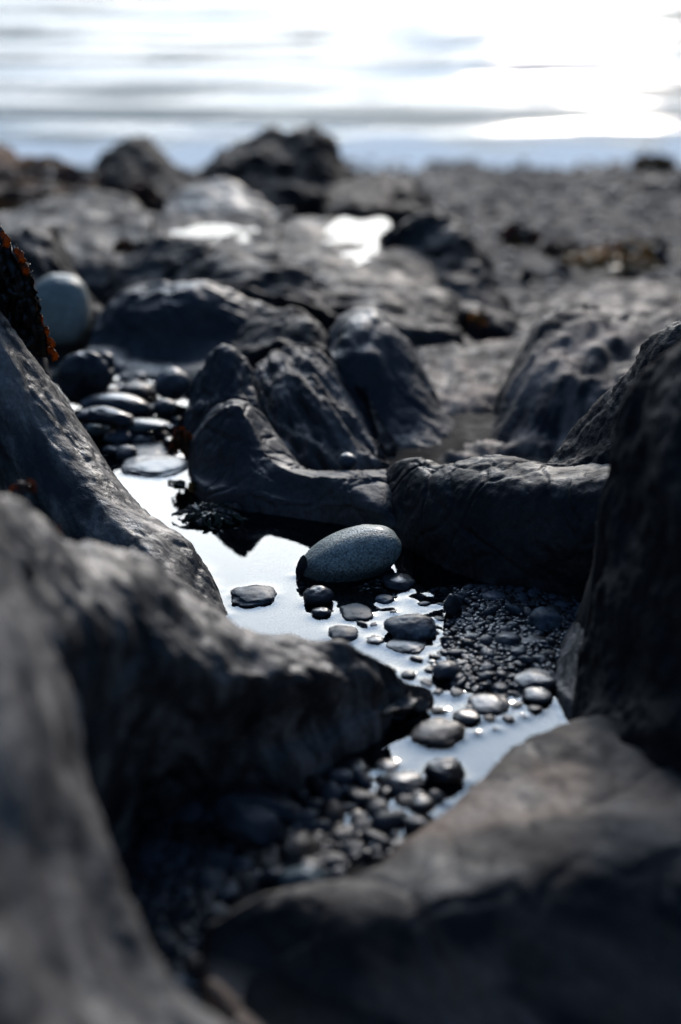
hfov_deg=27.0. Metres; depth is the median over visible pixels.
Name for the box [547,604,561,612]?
pebble
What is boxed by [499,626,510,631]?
pebble
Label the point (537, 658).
pebble
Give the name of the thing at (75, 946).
rock
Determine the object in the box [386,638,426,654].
stone
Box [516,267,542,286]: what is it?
seaweed clump
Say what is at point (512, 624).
pebble
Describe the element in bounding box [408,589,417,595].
pebble
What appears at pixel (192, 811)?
pebble
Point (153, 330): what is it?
rock
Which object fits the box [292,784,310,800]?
pebble
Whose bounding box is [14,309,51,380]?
rock
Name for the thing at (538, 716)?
pebble
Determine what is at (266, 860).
pebble
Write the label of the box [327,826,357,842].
pebble
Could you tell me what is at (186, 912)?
pebble
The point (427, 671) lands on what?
pebble
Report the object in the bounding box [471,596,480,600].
pebble
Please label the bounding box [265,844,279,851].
pebble
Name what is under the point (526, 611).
pebble
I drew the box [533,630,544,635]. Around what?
pebble
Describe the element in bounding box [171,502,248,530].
seaweed clump
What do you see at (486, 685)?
pebble
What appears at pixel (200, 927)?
pebble
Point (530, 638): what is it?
stone
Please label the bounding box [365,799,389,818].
pebble
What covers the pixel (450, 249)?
rock
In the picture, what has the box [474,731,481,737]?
pebble
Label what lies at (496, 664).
pebble
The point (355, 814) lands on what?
pebble
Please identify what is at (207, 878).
pebble
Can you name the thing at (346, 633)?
stone
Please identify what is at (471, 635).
pebble
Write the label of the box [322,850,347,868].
pebble
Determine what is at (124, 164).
rock
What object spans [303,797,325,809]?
pebble
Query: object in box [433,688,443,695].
pebble
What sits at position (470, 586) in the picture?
pebble
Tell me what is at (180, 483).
seaweed clump
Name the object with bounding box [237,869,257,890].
pebble
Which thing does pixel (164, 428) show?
pebble
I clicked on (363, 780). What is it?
pebble
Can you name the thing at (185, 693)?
rock
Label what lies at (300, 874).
stone
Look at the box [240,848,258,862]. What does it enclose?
pebble
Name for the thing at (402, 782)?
stone
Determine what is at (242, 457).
rock
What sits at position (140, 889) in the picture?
pebble
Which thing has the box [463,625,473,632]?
pebble
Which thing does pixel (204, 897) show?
pebble
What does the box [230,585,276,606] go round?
stone
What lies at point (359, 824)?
pebble
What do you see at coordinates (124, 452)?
pebble
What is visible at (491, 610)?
pebble
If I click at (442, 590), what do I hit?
pebble
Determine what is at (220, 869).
pebble
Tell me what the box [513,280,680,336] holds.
rock
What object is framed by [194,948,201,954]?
pebble
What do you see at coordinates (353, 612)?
stone
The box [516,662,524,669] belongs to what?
pebble
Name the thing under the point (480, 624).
pebble
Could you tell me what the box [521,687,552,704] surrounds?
stone
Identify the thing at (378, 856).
pebble
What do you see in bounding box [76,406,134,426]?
stone
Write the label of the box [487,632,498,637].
pebble
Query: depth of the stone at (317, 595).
1.11 m
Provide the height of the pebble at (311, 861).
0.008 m
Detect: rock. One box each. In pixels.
[0,144,96,211]
[0,189,156,302]
[0,311,237,625]
[0,495,433,861]
[0,538,226,1023]
[5,223,103,363]
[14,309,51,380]
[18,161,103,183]
[85,280,273,398]
[90,136,198,213]
[98,234,337,334]
[150,213,283,261]
[162,178,293,221]
[183,344,260,459]
[186,399,395,549]
[198,125,356,217]
[200,715,680,1023]
[231,306,396,455]
[254,345,389,470]
[273,217,463,346]
[321,172,437,230]
[327,307,454,447]
[381,209,517,340]
[385,455,608,597]
[413,335,526,462]
[490,302,680,456]
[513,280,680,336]
[545,320,680,466]
[549,621,583,723]
[570,342,680,775]
[629,151,677,171]
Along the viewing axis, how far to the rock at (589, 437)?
1.17 m
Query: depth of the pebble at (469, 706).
0.97 m
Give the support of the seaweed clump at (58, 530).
on the rock at (185, 693)
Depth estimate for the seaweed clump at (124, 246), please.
2.12 m
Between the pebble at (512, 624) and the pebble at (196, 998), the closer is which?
the pebble at (196, 998)
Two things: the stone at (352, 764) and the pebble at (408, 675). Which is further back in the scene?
the pebble at (408, 675)
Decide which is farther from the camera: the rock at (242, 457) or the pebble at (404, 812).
the rock at (242, 457)
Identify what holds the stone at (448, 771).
on the pool water
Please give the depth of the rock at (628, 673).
0.86 m
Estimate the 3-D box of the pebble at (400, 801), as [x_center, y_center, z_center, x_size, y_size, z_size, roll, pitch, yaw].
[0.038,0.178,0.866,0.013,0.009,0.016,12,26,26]
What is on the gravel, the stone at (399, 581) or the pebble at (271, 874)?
the pebble at (271, 874)
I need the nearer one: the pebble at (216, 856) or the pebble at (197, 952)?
the pebble at (197, 952)
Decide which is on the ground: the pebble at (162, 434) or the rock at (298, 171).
the rock at (298, 171)
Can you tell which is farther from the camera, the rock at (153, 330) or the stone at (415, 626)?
the rock at (153, 330)
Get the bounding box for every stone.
[35,273,90,344]
[56,351,109,405]
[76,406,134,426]
[80,393,150,418]
[85,424,110,435]
[98,352,114,369]
[104,429,132,444]
[118,382,152,399]
[118,418,169,431]
[121,454,187,477]
[129,432,154,443]
[129,440,171,455]
[153,399,175,414]
[154,367,189,400]
[213,794,285,848]
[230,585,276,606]
[231,784,302,822]
[279,830,321,861]
[279,864,323,888]
[295,555,306,577]
[302,524,401,591]
[303,585,334,605]
[311,607,330,617]
[328,625,358,641]
[337,453,356,469]
[338,758,369,772]
[339,603,373,620]
[366,636,384,644]
[374,759,398,771]
[375,594,394,603]
[378,771,425,795]
[382,573,415,590]
[383,613,436,639]
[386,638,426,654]
[408,794,435,814]
[411,717,465,748]
[423,757,465,785]
[431,660,459,679]
[443,593,462,616]
[453,709,481,724]
[467,693,509,714]
[482,590,505,600]
[494,631,521,645]
[513,667,557,690]
[518,633,545,648]
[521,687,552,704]
[528,606,561,630]
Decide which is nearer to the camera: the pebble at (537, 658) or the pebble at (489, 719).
the pebble at (489, 719)
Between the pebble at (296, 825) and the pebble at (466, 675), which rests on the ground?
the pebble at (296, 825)
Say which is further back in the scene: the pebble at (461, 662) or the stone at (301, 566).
the stone at (301, 566)
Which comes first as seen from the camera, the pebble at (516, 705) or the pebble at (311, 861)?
the pebble at (311, 861)
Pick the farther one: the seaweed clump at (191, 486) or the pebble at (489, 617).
the seaweed clump at (191, 486)
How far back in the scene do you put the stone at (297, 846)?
0.80 m
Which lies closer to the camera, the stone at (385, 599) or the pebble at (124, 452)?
the stone at (385, 599)
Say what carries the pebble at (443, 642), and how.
on the ground
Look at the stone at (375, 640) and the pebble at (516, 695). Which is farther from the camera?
the stone at (375, 640)
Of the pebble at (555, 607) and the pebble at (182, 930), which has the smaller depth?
the pebble at (182, 930)
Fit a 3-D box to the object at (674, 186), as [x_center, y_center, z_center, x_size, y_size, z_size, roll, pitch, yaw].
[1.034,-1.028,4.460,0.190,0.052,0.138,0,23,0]
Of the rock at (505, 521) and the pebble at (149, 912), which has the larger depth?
the rock at (505, 521)
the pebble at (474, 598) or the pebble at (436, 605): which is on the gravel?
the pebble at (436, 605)
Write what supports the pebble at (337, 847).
on the ground
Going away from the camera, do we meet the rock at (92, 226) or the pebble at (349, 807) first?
the pebble at (349, 807)
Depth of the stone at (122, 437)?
1.44 m
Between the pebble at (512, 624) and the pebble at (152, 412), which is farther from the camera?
the pebble at (152, 412)
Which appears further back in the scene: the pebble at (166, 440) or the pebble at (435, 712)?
the pebble at (166, 440)
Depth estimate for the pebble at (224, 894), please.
0.76 m
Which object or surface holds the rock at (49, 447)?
on the ground
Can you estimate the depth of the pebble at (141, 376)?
1.64 m
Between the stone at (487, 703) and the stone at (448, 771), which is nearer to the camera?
the stone at (448, 771)
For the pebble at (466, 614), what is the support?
on the gravel
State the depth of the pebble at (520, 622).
1.07 m
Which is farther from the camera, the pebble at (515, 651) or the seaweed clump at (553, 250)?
the seaweed clump at (553, 250)
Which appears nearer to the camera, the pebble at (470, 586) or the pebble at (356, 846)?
the pebble at (356, 846)
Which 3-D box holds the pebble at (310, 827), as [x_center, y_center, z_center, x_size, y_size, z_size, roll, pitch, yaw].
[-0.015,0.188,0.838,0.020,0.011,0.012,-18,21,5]
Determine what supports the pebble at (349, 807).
on the gravel
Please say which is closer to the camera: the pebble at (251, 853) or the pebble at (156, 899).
the pebble at (156, 899)
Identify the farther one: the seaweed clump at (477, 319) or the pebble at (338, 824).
the seaweed clump at (477, 319)
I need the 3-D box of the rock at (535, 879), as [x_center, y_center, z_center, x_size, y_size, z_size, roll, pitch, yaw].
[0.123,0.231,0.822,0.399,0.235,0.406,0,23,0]
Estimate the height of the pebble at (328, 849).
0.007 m
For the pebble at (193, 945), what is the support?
on the gravel
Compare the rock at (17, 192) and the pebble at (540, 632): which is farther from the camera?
the rock at (17, 192)
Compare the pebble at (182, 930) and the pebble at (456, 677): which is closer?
the pebble at (182, 930)
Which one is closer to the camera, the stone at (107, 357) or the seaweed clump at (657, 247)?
the stone at (107, 357)
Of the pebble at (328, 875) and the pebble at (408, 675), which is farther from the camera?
the pebble at (408, 675)
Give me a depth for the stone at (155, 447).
1.43 m
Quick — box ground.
[48,164,680,1023]
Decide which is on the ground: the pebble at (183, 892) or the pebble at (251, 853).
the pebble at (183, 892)
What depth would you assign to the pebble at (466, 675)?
1.00 m
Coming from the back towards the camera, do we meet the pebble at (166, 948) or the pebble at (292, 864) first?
the pebble at (292, 864)
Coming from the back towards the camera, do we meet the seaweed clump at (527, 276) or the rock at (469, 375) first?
the seaweed clump at (527, 276)
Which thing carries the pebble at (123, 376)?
on the gravel
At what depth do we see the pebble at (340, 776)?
0.88 m
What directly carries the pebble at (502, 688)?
on the ground
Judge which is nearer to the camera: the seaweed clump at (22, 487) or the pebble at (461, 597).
the seaweed clump at (22, 487)
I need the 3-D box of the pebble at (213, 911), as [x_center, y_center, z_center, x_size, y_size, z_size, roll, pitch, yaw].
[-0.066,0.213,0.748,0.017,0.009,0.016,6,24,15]
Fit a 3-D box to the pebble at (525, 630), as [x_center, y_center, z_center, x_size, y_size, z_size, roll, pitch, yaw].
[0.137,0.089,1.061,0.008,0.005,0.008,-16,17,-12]
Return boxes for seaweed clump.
[0,227,58,362]
[8,478,36,493]
[55,524,62,536]
[112,238,135,255]
[128,179,159,205]
[167,479,185,487]
[169,426,192,458]
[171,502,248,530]
[188,481,195,493]
[296,576,302,584]
[469,307,487,328]
[497,223,541,248]
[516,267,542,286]
[538,240,579,260]
[558,243,662,278]
[597,233,668,263]
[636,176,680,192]
[671,296,680,300]
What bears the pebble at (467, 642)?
on the gravel
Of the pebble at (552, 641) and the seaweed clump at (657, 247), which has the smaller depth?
the pebble at (552, 641)
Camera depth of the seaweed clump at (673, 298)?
2.27 m
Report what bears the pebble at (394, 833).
on the pool water
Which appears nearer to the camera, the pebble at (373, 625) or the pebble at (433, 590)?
the pebble at (373, 625)
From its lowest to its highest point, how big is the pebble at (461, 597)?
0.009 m
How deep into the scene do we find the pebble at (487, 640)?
1.04 m
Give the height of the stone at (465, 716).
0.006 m
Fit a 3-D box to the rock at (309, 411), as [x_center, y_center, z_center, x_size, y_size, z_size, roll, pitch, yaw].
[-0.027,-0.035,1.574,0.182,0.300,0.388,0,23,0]
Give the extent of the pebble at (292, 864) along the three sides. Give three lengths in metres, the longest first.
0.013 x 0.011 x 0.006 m
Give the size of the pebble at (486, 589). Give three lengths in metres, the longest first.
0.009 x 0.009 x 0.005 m
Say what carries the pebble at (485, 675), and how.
on the ground
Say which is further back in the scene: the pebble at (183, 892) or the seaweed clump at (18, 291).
the seaweed clump at (18, 291)
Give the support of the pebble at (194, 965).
on the ground
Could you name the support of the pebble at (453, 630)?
on the ground
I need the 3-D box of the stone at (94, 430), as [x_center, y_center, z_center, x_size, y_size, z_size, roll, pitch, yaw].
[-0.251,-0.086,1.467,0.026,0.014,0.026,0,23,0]
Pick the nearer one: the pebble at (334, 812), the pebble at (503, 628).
the pebble at (334, 812)
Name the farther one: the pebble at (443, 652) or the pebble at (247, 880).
the pebble at (443, 652)
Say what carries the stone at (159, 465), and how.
on the pool water
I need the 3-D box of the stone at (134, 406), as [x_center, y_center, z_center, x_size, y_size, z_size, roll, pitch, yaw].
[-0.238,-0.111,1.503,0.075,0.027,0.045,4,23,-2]
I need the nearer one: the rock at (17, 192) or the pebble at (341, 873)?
the pebble at (341, 873)
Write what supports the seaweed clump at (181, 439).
on the rock at (242, 457)
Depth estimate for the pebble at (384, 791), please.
0.87 m
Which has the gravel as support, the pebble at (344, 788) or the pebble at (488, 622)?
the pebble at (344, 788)
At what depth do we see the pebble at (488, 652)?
1.02 m
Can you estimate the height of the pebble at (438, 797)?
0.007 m
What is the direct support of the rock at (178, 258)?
on the ground
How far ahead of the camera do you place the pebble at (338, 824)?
0.84 m
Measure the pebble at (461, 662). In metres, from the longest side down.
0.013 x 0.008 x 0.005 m
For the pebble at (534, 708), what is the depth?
0.96 m
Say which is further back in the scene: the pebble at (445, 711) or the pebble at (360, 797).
the pebble at (445, 711)
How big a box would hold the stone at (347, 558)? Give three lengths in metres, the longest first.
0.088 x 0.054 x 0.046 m
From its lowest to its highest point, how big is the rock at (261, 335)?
0.304 m
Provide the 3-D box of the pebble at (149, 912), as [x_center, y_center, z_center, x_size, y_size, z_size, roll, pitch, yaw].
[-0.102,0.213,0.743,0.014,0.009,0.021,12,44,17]
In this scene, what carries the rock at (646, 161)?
on the ground
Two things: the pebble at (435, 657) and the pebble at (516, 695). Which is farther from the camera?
the pebble at (435, 657)
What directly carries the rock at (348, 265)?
on the ground
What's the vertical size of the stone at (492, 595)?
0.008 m
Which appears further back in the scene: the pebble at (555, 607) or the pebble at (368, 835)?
the pebble at (555, 607)
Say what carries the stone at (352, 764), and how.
on the pool water
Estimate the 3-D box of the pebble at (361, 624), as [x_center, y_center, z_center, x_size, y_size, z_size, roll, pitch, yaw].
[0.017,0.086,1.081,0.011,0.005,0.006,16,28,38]
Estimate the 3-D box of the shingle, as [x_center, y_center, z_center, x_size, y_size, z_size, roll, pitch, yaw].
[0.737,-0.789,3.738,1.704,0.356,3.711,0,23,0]
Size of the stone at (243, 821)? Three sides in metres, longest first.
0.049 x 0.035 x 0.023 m
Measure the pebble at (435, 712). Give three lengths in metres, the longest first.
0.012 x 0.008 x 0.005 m
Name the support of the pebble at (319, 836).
on the ground
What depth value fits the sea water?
8.13 m
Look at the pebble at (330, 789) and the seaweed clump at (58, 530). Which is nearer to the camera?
the pebble at (330, 789)
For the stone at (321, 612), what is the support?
on the pool water
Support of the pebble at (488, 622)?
on the ground
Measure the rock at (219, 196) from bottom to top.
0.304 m
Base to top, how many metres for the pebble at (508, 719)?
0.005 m
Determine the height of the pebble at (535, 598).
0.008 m
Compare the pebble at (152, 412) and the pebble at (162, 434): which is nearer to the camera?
the pebble at (162, 434)
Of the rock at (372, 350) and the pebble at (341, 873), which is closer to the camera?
the pebble at (341, 873)
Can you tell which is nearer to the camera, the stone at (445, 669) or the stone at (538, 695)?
the stone at (538, 695)
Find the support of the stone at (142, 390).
on the pool water
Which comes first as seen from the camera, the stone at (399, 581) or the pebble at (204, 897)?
the pebble at (204, 897)
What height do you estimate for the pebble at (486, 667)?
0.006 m
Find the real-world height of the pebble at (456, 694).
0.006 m
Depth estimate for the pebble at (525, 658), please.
1.01 m
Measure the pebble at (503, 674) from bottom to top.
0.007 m
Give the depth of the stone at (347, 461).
1.29 m
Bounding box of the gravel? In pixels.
[78,377,581,993]
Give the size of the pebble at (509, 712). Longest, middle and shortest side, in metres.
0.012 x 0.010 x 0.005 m
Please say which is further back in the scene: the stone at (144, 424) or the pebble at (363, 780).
the stone at (144, 424)
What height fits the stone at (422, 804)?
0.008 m
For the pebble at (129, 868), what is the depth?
0.79 m
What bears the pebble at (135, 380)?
on the pool water
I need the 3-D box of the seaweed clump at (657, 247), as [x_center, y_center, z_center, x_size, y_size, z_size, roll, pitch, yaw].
[0.590,-0.509,2.765,0.147,0.054,0.109,-13,26,-28]
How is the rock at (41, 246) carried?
on the ground
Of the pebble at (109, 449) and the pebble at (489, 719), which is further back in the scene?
the pebble at (109, 449)
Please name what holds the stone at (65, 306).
on the rock at (41, 246)
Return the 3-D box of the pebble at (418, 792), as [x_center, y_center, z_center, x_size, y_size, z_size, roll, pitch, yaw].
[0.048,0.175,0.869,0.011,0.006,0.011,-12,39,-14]
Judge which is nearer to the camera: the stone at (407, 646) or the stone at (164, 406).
the stone at (407, 646)
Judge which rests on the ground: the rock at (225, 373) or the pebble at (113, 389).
the rock at (225, 373)
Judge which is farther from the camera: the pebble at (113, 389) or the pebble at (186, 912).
the pebble at (113, 389)
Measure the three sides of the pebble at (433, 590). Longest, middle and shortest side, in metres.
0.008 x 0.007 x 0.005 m
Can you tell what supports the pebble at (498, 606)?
on the gravel
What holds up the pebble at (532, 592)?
on the ground
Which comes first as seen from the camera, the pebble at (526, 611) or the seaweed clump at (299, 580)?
the pebble at (526, 611)
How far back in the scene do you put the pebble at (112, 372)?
1.65 m
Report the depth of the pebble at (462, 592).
1.13 m
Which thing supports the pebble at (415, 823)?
on the ground
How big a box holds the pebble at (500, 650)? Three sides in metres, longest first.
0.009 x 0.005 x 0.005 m
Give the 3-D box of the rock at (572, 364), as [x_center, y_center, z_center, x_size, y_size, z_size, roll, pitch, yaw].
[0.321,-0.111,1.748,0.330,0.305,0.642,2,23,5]
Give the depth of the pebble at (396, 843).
0.82 m
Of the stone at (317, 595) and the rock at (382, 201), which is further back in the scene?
the rock at (382, 201)
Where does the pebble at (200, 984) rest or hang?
on the ground
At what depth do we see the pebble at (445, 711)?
0.96 m
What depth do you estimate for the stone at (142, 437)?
1.44 m
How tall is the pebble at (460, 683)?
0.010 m
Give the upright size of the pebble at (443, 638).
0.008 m
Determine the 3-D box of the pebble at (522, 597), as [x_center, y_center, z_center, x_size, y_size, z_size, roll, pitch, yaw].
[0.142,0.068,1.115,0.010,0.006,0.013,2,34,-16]
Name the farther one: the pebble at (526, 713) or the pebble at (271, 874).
the pebble at (526, 713)
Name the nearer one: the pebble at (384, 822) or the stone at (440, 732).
the pebble at (384, 822)
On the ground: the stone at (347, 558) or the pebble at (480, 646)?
the pebble at (480, 646)
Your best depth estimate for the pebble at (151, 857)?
0.80 m
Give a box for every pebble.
[103,446,116,453]
[107,387,118,392]
[110,369,114,377]
[116,445,136,463]
[118,373,127,379]
[120,863,148,875]
[125,379,141,383]
[125,883,149,898]
[126,371,147,381]
[134,848,165,867]
[137,900,160,930]
[140,897,169,905]
[142,404,155,417]
[150,935,180,961]
[155,421,170,430]
[155,430,169,437]
[162,436,171,446]
[164,900,199,926]
[171,799,205,824]
[172,972,198,992]
[174,887,196,901]
[174,922,192,937]
[184,941,198,950]
[186,955,201,976]
[187,992,203,1008]
[192,867,224,889]
[192,921,211,936]
[194,888,215,909]
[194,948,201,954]
[198,976,203,992]
[199,847,237,865]
[202,902,230,921]
[212,865,226,874]
[215,884,239,903]
[228,856,253,875]
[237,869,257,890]
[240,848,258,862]
[256,853,282,868]
[261,865,284,883]
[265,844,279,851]
[284,860,298,867]
[291,822,304,830]
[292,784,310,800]
[299,857,324,868]
[300,807,320,822]
[301,819,331,833]
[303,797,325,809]
[311,830,325,844]
[318,780,342,802]
[321,869,333,879]
[322,800,346,825]
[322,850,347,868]
[325,847,331,852]
[327,767,354,785]
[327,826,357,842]
[332,866,346,879]
[333,821,345,828]
[333,842,341,852]
[339,784,348,795]
[341,803,357,813]
[341,841,365,862]
[346,788,378,806]
[349,809,370,823]
[351,818,371,832]
[353,769,372,791]
[356,621,367,627]
[360,828,391,848]
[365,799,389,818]
[370,623,376,627]
[371,810,404,835]
[373,852,384,860]
[374,786,390,796]
[388,829,398,839]
[390,837,406,849]
[392,794,412,813]
[395,809,407,815]
[400,670,415,680]
[404,814,427,833]
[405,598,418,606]
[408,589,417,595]
[409,656,422,662]
[413,790,425,794]
[416,594,423,599]
[417,601,429,607]
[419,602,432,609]
[419,678,435,691]
[424,666,432,675]
[427,588,435,594]
[427,707,443,717]
[428,592,435,601]
[428,653,441,660]
[428,790,445,806]
[432,616,445,622]
[433,603,443,609]
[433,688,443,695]
[437,586,451,595]
[439,640,451,644]
[440,636,452,640]
[440,649,447,656]
[440,709,447,715]
[448,688,464,699]
[449,649,460,656]
[449,673,462,682]
[450,628,458,633]
[454,677,466,689]
[455,594,464,601]
[456,659,467,665]
[457,590,468,596]
[460,583,474,589]
[460,612,472,617]
[460,638,475,647]
[462,632,480,639]
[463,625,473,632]
[463,672,473,678]
[464,704,480,715]
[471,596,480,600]
[473,621,483,626]
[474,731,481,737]
[475,584,488,588]
[477,644,484,649]
[478,671,494,679]
[478,682,490,688]
[479,634,494,646]
[479,662,493,671]
[480,647,495,657]
[480,714,496,724]
[481,587,490,591]
[482,606,496,616]
[485,620,492,624]
[486,615,493,621]
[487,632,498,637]
[492,604,501,609]
[492,661,505,667]
[493,682,508,693]
[496,648,505,652]
[496,670,508,679]
[496,710,513,718]
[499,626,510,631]
[501,715,514,723]
[504,603,522,614]
[506,621,515,627]
[510,646,525,656]
[510,701,523,710]
[512,691,525,701]
[515,620,524,624]
[516,593,528,601]
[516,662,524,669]
[517,655,533,662]
[518,714,527,719]
[519,627,529,632]
[522,606,532,617]
[522,710,532,716]
[527,704,542,713]
[528,589,537,597]
[530,596,545,602]
[532,655,546,662]
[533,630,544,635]
[533,713,543,719]
[539,649,555,658]
[545,637,557,645]
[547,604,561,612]
[554,600,568,607]
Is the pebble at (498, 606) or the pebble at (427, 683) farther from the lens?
the pebble at (498, 606)
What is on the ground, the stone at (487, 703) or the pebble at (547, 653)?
the pebble at (547, 653)
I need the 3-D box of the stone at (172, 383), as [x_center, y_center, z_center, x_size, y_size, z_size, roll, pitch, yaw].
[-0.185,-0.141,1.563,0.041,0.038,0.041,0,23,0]
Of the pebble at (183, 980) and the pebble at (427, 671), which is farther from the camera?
the pebble at (427, 671)
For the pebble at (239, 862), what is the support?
on the ground
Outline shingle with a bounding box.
[345,157,680,338]
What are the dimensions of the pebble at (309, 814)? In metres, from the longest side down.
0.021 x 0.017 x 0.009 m
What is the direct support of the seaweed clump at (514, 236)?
on the ground
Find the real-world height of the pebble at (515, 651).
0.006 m
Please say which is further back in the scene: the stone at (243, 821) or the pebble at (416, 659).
the pebble at (416, 659)
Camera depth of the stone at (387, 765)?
0.90 m
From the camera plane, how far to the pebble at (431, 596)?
1.13 m
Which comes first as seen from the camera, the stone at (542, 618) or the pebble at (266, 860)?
the pebble at (266, 860)
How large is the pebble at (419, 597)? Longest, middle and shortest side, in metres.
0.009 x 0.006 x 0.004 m
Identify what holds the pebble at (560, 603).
on the ground
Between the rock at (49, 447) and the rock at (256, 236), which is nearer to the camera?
the rock at (49, 447)
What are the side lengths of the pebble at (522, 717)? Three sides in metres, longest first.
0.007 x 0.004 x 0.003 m
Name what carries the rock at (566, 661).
on the ground
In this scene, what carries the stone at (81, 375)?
on the gravel
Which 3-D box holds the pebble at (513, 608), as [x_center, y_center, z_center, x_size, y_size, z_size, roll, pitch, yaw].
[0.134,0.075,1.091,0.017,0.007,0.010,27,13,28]
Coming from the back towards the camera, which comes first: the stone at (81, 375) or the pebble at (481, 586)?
the stone at (81, 375)
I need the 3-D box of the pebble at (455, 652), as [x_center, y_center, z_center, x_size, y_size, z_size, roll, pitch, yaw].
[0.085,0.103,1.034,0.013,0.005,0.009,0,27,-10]
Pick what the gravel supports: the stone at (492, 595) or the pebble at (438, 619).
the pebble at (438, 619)
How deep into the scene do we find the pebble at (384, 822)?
0.84 m
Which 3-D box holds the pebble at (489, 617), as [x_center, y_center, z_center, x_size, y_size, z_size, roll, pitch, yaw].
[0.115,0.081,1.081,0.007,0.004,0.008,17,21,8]
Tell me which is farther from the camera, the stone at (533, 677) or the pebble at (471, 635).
the pebble at (471, 635)
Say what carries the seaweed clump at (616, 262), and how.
on the ground
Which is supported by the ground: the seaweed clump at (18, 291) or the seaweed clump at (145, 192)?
the seaweed clump at (145, 192)
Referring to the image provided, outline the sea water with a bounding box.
[0,0,680,172]
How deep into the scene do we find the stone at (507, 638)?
1.04 m
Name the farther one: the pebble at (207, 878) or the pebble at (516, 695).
the pebble at (516, 695)

